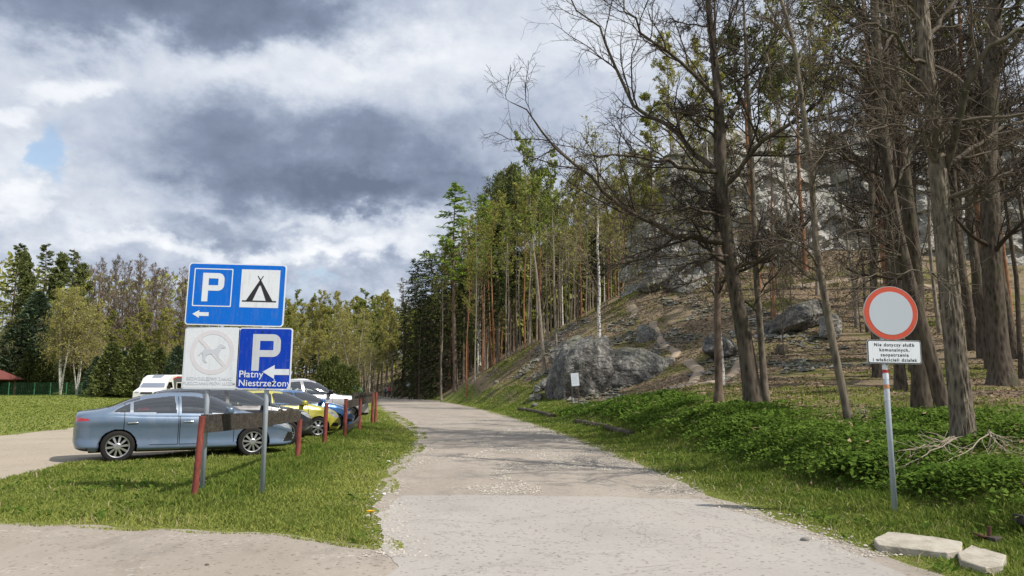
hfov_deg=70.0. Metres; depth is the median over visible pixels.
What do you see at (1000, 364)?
dark tree
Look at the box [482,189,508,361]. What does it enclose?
budding tree
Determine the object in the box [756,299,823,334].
rock slab
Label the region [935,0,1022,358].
bare tree
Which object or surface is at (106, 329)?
budding tree
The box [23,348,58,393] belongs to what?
conifer
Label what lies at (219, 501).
dry stalks
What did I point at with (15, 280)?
pine tree
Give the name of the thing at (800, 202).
pine tree
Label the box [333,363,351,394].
thuja
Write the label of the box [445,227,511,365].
birch tree
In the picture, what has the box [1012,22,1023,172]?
bare tree
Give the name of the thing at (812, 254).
sapling
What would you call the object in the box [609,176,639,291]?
pine tree
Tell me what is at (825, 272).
sapling
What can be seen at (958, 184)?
bare tree
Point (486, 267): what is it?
budding tree
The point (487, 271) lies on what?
pine tree
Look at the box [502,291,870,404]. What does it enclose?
scree
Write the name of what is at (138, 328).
budding tree
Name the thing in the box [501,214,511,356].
tree
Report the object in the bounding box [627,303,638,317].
dirt path
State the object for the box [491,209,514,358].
budding tree
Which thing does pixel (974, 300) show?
bare tree
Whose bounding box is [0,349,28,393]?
conifer
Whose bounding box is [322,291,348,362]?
budding tree
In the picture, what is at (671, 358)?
stone
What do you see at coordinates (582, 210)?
tree
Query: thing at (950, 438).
dead branch
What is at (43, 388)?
fence
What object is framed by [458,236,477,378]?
budding tree
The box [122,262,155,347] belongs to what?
bare tree
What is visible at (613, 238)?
budding tree
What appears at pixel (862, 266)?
bare tree
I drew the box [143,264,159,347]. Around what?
bare tree
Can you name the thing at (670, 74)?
cliff tree
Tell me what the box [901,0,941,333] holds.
budding tree
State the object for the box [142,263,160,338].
bare tree
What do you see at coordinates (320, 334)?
budding tree
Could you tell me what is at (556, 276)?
spruce tree
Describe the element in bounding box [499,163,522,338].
pine tree
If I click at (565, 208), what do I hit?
budding tree
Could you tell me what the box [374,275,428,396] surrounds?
spruce tree
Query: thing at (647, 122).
cliff tree
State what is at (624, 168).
budding tree
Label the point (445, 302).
budding tree
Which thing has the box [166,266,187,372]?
bare tree
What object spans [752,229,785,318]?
sapling
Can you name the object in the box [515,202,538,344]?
budding tree
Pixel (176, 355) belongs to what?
conifer
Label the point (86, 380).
conifer
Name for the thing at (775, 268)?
sapling
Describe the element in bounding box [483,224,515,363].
spruce tree
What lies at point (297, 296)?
budding tree
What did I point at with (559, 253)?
budding tree
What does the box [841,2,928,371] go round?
bare tree
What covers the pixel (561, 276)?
birch tree
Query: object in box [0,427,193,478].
sandy parking lot
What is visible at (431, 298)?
spruce tree
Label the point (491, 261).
budding tree
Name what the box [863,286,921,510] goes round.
round sign
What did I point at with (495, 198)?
pine tree
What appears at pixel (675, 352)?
dirt path
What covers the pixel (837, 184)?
budding tree
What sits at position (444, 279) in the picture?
budding tree
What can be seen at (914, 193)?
bare tree
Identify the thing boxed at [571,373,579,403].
notice board
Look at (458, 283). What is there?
budding tree
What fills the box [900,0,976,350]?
bare tree
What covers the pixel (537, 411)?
fallen log
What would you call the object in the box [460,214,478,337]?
budding tree
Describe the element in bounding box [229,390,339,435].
hatchback
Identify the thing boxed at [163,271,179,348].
bare tree
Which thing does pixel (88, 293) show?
bare tree
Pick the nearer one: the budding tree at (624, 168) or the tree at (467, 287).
the tree at (467, 287)
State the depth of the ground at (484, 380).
45.29 m
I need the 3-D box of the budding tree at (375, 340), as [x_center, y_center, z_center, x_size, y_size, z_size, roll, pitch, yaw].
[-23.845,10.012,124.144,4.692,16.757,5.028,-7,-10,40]
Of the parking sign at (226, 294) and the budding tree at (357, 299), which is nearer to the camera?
the parking sign at (226, 294)
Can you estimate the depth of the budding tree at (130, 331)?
106.22 m
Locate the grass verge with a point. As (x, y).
(1010, 545)
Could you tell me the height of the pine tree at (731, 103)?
22.629 m
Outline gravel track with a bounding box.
[0,396,943,575]
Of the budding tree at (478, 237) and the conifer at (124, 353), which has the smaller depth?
the budding tree at (478, 237)
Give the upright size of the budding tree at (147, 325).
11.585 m
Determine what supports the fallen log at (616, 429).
on the ground at (484, 380)
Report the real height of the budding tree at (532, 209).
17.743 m
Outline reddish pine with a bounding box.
[650,0,768,402]
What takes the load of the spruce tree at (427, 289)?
on the ground at (484, 380)
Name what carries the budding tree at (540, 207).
on the ground at (484, 380)
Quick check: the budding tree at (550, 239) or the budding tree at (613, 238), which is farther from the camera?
the budding tree at (613, 238)
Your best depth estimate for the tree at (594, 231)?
100.88 m
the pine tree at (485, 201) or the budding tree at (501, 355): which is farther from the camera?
the budding tree at (501, 355)
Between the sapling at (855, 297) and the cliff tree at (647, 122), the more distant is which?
the cliff tree at (647, 122)
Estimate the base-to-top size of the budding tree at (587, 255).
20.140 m
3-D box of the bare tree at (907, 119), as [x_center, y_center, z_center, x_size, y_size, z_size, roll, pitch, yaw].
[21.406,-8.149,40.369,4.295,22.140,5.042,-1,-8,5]
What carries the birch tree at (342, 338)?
on the ground at (484, 380)
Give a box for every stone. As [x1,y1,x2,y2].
[529,393,542,401]
[534,385,542,392]
[538,378,546,389]
[665,356,675,361]
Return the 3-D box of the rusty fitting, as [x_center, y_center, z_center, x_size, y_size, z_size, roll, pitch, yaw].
[4.798,2.470,7.345,0.223,0.143,0.197,0,-8,0]
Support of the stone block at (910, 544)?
on the ground at (484, 380)
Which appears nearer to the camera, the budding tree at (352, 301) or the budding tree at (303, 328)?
the budding tree at (303, 328)
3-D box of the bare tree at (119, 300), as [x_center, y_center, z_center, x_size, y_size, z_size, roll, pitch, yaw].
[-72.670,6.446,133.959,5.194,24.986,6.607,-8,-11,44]
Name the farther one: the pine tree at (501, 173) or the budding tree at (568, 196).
the pine tree at (501, 173)
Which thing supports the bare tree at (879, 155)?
on the ground at (484, 380)
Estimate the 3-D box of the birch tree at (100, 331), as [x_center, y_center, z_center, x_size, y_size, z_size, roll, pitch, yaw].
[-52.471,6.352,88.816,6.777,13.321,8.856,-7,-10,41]
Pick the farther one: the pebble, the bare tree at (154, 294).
the bare tree at (154, 294)
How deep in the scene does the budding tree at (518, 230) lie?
80.16 m
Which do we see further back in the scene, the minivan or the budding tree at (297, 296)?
the budding tree at (297, 296)
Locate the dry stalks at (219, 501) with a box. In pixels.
[0,414,417,545]
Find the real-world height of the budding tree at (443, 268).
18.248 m
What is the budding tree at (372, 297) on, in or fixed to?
on the ground at (484, 380)
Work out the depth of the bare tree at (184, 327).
123.99 m
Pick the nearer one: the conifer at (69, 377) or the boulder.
the boulder
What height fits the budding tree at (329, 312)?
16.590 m
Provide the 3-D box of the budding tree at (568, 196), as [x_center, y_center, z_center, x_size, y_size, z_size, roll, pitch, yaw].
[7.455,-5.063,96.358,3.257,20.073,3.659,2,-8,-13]
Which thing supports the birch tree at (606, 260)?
on the ground at (484, 380)
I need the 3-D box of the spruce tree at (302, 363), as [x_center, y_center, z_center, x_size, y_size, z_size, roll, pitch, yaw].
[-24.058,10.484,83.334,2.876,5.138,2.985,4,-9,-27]
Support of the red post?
on the ground at (484, 380)
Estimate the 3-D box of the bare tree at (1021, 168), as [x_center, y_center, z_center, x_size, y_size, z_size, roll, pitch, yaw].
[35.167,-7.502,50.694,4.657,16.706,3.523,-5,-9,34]
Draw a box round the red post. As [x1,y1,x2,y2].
[322,402,328,442]
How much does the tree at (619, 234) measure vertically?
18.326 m
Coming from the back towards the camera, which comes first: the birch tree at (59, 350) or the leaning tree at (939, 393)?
the birch tree at (59, 350)
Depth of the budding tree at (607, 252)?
105.43 m
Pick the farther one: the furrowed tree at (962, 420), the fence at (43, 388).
the fence at (43, 388)
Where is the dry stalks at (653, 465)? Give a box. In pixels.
[456,385,1017,575]
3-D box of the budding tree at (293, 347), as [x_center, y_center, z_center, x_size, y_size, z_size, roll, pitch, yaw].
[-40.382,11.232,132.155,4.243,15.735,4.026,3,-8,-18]
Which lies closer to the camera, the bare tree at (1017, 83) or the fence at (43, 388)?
the bare tree at (1017, 83)
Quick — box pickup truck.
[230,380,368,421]
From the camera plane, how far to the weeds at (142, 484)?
10.93 m
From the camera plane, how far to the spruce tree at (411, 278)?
104.17 m
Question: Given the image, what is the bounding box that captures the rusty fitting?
[973,526,1003,542]
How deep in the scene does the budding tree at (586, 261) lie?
101.49 m
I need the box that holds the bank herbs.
[554,388,1023,528]
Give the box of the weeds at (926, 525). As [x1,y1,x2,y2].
[451,386,1003,575]
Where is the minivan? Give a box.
[289,379,316,393]
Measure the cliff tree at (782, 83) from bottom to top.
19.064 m
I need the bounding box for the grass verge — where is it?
[450,384,1023,575]
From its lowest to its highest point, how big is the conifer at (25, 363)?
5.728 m
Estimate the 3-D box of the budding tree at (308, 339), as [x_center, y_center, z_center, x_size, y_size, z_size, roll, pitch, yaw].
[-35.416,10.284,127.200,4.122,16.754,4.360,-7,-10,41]
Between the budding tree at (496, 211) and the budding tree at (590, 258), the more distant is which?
the budding tree at (590, 258)
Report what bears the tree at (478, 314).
on the ground at (484, 380)
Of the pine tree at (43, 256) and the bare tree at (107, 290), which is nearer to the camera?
the pine tree at (43, 256)
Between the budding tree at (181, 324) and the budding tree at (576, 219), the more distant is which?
the budding tree at (181, 324)
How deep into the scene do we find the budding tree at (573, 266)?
101.02 m
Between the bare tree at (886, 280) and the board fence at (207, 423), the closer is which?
the board fence at (207, 423)
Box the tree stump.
[775,344,788,354]
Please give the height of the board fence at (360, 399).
1.640 m
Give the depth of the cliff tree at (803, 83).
83.08 m
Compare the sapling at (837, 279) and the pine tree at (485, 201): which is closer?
the sapling at (837, 279)
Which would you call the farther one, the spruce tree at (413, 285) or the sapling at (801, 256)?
the spruce tree at (413, 285)
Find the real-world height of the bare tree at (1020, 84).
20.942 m
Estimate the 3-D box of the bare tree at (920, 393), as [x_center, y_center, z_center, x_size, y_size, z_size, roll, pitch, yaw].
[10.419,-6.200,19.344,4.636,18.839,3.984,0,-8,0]
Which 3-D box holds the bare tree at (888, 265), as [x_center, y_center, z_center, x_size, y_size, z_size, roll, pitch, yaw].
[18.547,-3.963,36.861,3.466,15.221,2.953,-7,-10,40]
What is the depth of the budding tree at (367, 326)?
150.41 m
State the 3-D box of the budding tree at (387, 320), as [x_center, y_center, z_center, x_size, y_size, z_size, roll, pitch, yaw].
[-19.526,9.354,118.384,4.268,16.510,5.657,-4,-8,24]
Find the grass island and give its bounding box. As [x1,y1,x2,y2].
[0,410,427,549]
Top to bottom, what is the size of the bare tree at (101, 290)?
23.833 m
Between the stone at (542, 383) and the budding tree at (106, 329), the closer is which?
the stone at (542, 383)
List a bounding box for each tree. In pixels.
[0,242,35,330]
[0,313,27,364]
[2,249,38,330]
[22,244,76,376]
[28,284,100,394]
[36,286,111,394]
[39,251,73,367]
[51,249,92,387]
[69,262,93,381]
[83,316,96,363]
[86,264,96,307]
[87,258,113,351]
[87,269,102,347]
[90,260,114,348]
[91,321,109,362]
[99,270,125,348]
[101,253,128,380]
[103,257,128,354]
[103,309,124,367]
[108,261,134,336]
[109,260,135,352]
[114,317,129,359]
[115,260,152,348]
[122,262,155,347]
[125,321,138,363]
[126,298,159,370]
[127,254,155,371]
[140,312,161,358]
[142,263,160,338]
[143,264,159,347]
[144,270,174,349]
[148,273,166,354]
[150,266,177,367]
[150,306,174,356]
[153,308,179,367]
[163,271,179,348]
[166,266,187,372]
[168,317,184,368]
[169,275,187,370]
[178,280,190,345]
[283,299,299,351]
[283,307,299,360]
[284,289,312,378]
[284,298,302,362]
[286,309,295,333]
[292,292,324,392]
[292,302,311,378]
[294,358,308,391]
[300,302,317,390]
[302,289,335,380]
[305,354,318,393]
[311,307,326,368]
[315,306,333,360]
[321,299,341,357]
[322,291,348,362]
[327,302,381,368]
[338,295,357,362]
[338,303,355,366]
[343,296,363,361]
[343,299,370,367]
[349,288,375,392]
[353,296,373,381]
[353,343,388,391]
[363,295,383,391]
[365,298,385,391]
[366,289,398,395]
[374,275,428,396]
[375,292,390,388]
[375,295,403,396]
[376,294,400,396]
[378,258,446,398]
[379,250,458,398]
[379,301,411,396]
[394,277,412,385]
[394,289,438,399]
[395,257,473,398]
[397,254,459,399]
[410,181,487,391]
[412,246,480,398]
[428,237,456,401]
[429,244,529,373]
[430,247,450,386]
[434,240,448,376]
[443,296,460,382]
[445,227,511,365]
[447,238,461,387]
[451,268,481,383]
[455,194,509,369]
[455,213,467,378]
[456,225,475,377]
[456,241,482,369]
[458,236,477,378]
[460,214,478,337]
[460,257,476,396]
[462,206,500,356]
[467,185,505,359]
[467,194,488,383]
[472,220,495,371]
[473,257,504,367]
[475,176,515,304]
[478,192,519,361]
[480,200,503,365]
[482,0,892,402]
[482,165,522,350]
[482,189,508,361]
[482,226,494,366]
[483,199,503,368]
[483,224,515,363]
[487,168,518,342]
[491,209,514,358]
[494,208,517,357]
[495,201,518,356]
[496,171,521,311]
[498,219,533,351]
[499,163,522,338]
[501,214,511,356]
[504,130,546,372]
[508,182,522,346]
[508,192,529,352]
[509,206,535,350]
[510,179,541,347]
[512,164,554,340]
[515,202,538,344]
[518,174,550,346]
[521,167,566,304]
[525,170,537,342]
[527,116,673,337]
[527,201,584,325]
[535,188,550,333]
[535,198,537,340]
[536,148,567,346]
[537,189,556,336]
[537,194,558,335]
[537,198,556,333]
[541,178,558,327]
[541,205,570,301]
[554,193,574,324]
[555,180,574,327]
[559,176,579,322]
[560,165,602,317]
[564,174,583,319]
[564,186,584,322]
[568,173,585,319]
[571,167,592,314]
[577,176,586,318]
[580,214,612,309]
[581,190,593,309]
[581,206,624,306]
[581,207,593,310]
[586,237,603,310]
[588,166,601,308]
[599,184,617,298]
[600,184,613,299]
[601,196,614,305]
[607,164,619,296]
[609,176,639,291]
[612,153,631,290]
[613,157,620,298]
[615,141,676,238]
[618,158,629,233]
[623,187,638,256]
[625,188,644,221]
[627,91,679,265]
[643,30,691,153]
[655,104,788,385]
[671,35,712,144]
[690,20,797,288]
[699,54,738,314]
[707,0,817,403]
[719,0,902,419]
[745,48,791,319]
[750,0,798,273]
[750,43,803,126]
[752,52,836,270]
[764,0,1023,450]
[780,50,825,113]
[788,0,1012,286]
[790,0,997,407]
[793,1,833,295]
[800,51,879,331]
[807,0,864,326]
[809,0,921,377]
[817,0,972,409]
[818,1,942,391]
[830,31,947,339]
[836,19,888,285]
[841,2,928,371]
[843,78,909,285]
[849,17,922,271]
[852,6,924,232]
[883,0,1023,386]
[887,0,1023,251]
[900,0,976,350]
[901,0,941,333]
[901,0,1017,368]
[902,28,924,224]
[908,0,1023,358]
[918,107,963,198]
[921,0,1023,289]
[922,0,978,316]
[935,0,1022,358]
[936,0,1023,378]
[942,88,966,268]
[950,0,1023,250]
[950,40,978,227]
[956,56,1005,257]
[965,1,1014,324]
[998,119,1023,184]
[999,30,1023,188]
[1000,21,1023,165]
[1000,72,1023,203]
[1000,75,1023,205]
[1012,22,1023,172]
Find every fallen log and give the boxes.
[518,407,555,416]
[574,419,610,427]
[604,425,634,435]
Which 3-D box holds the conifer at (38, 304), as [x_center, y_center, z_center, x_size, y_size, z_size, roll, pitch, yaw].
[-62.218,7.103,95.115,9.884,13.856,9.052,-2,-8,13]
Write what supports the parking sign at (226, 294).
on the ground at (484, 380)
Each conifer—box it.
[0,291,73,390]
[0,314,48,392]
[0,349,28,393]
[3,350,44,393]
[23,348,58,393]
[55,352,89,393]
[79,356,105,394]
[83,342,131,396]
[106,350,138,392]
[108,341,157,397]
[139,347,173,383]
[162,345,183,374]
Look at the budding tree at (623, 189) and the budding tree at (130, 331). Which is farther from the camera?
the budding tree at (130, 331)
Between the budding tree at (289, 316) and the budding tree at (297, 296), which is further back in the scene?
the budding tree at (297, 296)
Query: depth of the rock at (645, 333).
52.40 m
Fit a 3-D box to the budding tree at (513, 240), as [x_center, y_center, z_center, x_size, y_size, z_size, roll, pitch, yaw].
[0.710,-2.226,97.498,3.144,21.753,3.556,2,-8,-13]
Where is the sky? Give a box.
[0,0,1023,374]
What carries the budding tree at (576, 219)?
on the ground at (484, 380)
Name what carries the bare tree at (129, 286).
on the ground at (484, 380)
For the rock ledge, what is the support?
on the ground at (484, 380)
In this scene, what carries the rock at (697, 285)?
on the ground at (484, 380)
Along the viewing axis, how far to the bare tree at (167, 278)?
132.44 m
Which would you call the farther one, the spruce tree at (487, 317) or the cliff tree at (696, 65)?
the spruce tree at (487, 317)
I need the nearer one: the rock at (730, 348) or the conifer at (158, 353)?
the rock at (730, 348)
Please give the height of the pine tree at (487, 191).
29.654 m
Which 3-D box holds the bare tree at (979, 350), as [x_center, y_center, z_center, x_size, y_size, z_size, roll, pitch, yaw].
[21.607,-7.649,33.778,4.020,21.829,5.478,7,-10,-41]
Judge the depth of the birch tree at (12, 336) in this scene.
91.56 m
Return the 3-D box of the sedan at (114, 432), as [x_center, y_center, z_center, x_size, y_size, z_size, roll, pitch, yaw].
[-7.392,3.105,16.687,4.496,1.435,2.148,4,-9,-30]
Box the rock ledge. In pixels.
[548,335,582,363]
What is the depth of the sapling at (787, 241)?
61.18 m
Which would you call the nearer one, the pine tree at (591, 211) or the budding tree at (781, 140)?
the budding tree at (781, 140)
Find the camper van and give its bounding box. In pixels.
[132,375,181,397]
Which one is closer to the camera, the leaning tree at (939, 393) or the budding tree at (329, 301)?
the leaning tree at (939, 393)
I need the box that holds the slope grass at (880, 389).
[482,268,1023,429]
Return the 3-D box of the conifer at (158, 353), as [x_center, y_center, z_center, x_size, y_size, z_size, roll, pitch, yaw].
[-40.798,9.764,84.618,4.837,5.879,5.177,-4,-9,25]
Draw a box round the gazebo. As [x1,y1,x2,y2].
[0,370,23,394]
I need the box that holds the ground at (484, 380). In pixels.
[0,250,1023,575]
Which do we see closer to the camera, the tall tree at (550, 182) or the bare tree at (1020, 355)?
the bare tree at (1020, 355)
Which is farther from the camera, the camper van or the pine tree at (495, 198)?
the pine tree at (495, 198)
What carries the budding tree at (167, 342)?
on the ground at (484, 380)
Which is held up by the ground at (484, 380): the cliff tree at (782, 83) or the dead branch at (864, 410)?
the dead branch at (864, 410)
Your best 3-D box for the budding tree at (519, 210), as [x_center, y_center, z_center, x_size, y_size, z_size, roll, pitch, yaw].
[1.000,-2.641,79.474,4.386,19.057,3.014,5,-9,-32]
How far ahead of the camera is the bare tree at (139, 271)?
123.39 m
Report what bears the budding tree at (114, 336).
on the ground at (484, 380)
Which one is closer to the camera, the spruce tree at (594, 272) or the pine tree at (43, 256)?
the spruce tree at (594, 272)
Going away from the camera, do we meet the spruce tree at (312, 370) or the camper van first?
the camper van
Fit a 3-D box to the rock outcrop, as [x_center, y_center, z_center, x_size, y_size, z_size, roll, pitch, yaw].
[6.588,5.829,44.601,8.232,4.436,3.850,-1,-8,8]
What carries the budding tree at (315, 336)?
on the ground at (484, 380)
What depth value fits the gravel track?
7.85 m
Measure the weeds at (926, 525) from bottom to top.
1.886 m
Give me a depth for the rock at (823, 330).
41.67 m
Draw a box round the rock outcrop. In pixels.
[553,347,673,388]
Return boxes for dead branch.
[851,401,869,416]
[886,430,962,485]
[917,429,1023,464]
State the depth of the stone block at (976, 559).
6.36 m
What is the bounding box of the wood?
[0,202,640,395]
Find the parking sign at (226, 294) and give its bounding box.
[181,262,292,493]
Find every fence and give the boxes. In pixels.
[0,382,102,395]
[191,408,301,496]
[343,391,377,436]
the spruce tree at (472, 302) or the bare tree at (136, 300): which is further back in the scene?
the bare tree at (136, 300)
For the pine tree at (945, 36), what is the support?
on the ground at (484, 380)
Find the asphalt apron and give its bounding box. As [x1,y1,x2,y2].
[376,495,905,575]
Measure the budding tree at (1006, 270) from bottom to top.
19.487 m
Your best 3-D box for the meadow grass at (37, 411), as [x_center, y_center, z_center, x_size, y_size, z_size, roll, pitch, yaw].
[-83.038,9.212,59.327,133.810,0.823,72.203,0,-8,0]
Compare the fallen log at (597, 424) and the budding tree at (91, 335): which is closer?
the fallen log at (597, 424)
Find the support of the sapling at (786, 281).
on the ground at (484, 380)
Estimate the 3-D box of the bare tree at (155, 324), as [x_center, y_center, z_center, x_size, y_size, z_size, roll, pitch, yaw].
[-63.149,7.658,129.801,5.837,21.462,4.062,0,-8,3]
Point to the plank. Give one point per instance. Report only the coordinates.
(1020, 518)
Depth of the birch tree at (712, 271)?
30.32 m
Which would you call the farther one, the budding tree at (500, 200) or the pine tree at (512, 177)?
the pine tree at (512, 177)
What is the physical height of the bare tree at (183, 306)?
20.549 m
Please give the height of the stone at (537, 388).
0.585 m
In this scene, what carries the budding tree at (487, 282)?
on the ground at (484, 380)
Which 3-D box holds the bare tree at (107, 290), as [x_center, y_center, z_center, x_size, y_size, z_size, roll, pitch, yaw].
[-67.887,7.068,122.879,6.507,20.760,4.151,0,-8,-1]
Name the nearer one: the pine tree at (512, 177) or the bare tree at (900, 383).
the bare tree at (900, 383)
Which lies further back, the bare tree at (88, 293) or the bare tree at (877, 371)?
the bare tree at (88, 293)
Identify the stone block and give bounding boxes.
[874,532,962,559]
[958,545,1006,574]
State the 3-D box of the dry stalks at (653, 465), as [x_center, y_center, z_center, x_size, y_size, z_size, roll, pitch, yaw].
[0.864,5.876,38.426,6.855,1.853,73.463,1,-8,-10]
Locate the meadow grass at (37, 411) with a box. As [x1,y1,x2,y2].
[0,393,130,434]
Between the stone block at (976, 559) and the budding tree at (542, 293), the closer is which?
the stone block at (976, 559)
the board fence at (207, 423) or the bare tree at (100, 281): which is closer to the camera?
the board fence at (207, 423)
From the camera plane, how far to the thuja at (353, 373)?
71.04 m
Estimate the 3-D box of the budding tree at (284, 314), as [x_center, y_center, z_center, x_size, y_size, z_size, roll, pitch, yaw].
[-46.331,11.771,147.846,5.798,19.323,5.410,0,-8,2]
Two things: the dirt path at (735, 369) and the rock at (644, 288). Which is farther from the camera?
the rock at (644, 288)
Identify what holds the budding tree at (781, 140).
on the ground at (484, 380)
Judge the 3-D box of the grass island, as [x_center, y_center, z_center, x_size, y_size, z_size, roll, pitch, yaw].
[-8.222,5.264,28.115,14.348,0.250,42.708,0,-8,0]
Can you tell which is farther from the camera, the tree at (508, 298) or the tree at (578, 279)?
the tree at (578, 279)
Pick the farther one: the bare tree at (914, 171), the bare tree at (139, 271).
the bare tree at (139, 271)
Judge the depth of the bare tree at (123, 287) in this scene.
138.48 m
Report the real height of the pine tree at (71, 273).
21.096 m
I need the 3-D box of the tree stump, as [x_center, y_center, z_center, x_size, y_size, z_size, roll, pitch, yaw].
[14.824,3.447,40.138,0.819,0.714,0.840,0,-8,0]
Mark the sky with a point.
(324, 141)
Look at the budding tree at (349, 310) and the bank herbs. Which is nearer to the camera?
the bank herbs
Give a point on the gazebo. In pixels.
(5, 376)
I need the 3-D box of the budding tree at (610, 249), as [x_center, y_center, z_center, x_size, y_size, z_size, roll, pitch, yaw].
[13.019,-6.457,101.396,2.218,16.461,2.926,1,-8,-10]
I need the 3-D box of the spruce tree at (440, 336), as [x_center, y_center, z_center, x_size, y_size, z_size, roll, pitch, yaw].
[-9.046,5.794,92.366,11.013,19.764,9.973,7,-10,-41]
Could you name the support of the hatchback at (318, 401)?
on the sandy parking lot
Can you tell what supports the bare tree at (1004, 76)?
on the ground at (484, 380)
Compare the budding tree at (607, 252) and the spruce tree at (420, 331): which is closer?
the spruce tree at (420, 331)
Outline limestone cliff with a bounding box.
[619,128,1023,296]
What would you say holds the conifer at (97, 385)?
on the ground at (484, 380)
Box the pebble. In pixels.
[800,537,809,540]
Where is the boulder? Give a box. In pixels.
[545,335,614,399]
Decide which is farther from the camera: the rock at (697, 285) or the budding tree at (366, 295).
the budding tree at (366, 295)
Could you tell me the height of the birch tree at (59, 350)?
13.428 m
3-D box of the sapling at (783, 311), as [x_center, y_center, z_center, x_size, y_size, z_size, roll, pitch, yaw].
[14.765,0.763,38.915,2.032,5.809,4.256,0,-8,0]
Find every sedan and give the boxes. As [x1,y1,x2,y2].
[72,392,292,461]
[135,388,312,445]
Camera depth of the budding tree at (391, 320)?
114.96 m
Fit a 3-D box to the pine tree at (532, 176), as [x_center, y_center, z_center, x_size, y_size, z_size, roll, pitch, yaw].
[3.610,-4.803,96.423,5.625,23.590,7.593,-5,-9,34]
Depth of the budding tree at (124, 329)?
111.09 m
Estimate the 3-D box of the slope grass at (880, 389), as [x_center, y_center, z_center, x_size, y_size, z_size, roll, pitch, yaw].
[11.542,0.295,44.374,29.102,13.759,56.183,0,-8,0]
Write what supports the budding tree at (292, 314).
on the ground at (484, 380)
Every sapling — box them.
[737,203,764,271]
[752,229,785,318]
[760,220,792,298]
[764,251,811,356]
[771,217,810,308]
[778,206,806,273]
[785,208,811,289]
[800,221,833,280]
[811,246,838,285]
[823,245,859,315]
[838,215,866,291]
[843,253,868,331]
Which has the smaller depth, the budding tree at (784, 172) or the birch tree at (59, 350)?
the budding tree at (784, 172)
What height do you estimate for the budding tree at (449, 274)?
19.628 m
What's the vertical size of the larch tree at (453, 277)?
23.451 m
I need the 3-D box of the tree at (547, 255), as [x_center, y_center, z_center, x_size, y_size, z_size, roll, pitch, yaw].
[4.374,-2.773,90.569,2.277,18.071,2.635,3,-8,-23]
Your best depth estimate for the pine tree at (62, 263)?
110.65 m
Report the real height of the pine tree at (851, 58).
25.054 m
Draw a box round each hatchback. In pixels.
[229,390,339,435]
[231,390,352,429]
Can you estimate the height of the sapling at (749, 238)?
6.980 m
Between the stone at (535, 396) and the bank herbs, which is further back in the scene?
the stone at (535, 396)
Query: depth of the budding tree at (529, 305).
103.43 m
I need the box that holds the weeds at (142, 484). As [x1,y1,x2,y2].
[0,416,412,542]
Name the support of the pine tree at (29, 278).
on the ground at (484, 380)
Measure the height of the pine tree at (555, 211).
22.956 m
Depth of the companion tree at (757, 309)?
21.25 m
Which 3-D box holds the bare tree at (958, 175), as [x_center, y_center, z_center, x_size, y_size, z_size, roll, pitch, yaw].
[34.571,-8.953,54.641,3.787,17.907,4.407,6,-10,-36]
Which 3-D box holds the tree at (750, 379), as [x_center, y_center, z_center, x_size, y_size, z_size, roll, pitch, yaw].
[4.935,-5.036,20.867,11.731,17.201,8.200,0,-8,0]
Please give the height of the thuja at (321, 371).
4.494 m
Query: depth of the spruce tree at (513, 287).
101.56 m
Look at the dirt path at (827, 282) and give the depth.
56.84 m
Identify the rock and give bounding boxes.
[635,324,655,342]
[636,265,681,292]
[667,273,708,292]
[702,334,737,357]
[818,313,842,338]
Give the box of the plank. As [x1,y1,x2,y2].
[1013,513,1023,524]
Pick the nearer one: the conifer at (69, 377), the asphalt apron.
the asphalt apron
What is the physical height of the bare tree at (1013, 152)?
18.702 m
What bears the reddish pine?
on the ground at (484, 380)
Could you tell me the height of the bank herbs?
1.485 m
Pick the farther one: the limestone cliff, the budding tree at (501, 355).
the budding tree at (501, 355)
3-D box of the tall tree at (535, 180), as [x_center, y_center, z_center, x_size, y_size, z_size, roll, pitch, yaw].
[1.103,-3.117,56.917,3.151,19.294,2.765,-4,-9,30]
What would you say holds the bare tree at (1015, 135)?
on the ground at (484, 380)
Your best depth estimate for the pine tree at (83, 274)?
116.57 m
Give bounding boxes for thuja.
[311,359,334,393]
[322,355,344,394]
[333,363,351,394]
[341,365,362,394]
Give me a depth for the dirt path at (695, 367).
40.66 m
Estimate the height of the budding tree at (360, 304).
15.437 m
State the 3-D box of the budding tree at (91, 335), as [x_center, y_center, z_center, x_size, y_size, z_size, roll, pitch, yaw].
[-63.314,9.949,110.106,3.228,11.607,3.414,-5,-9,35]
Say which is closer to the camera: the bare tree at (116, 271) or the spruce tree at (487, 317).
the spruce tree at (487, 317)
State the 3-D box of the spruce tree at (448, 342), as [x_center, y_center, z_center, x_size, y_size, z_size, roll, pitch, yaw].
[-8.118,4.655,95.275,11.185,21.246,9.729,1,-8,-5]
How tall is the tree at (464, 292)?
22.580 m
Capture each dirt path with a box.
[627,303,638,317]
[648,321,680,357]
[672,360,739,387]
[673,359,703,387]
[794,278,937,287]
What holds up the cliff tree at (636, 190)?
on the ground at (484, 380)
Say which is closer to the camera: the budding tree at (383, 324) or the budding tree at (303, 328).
the budding tree at (303, 328)

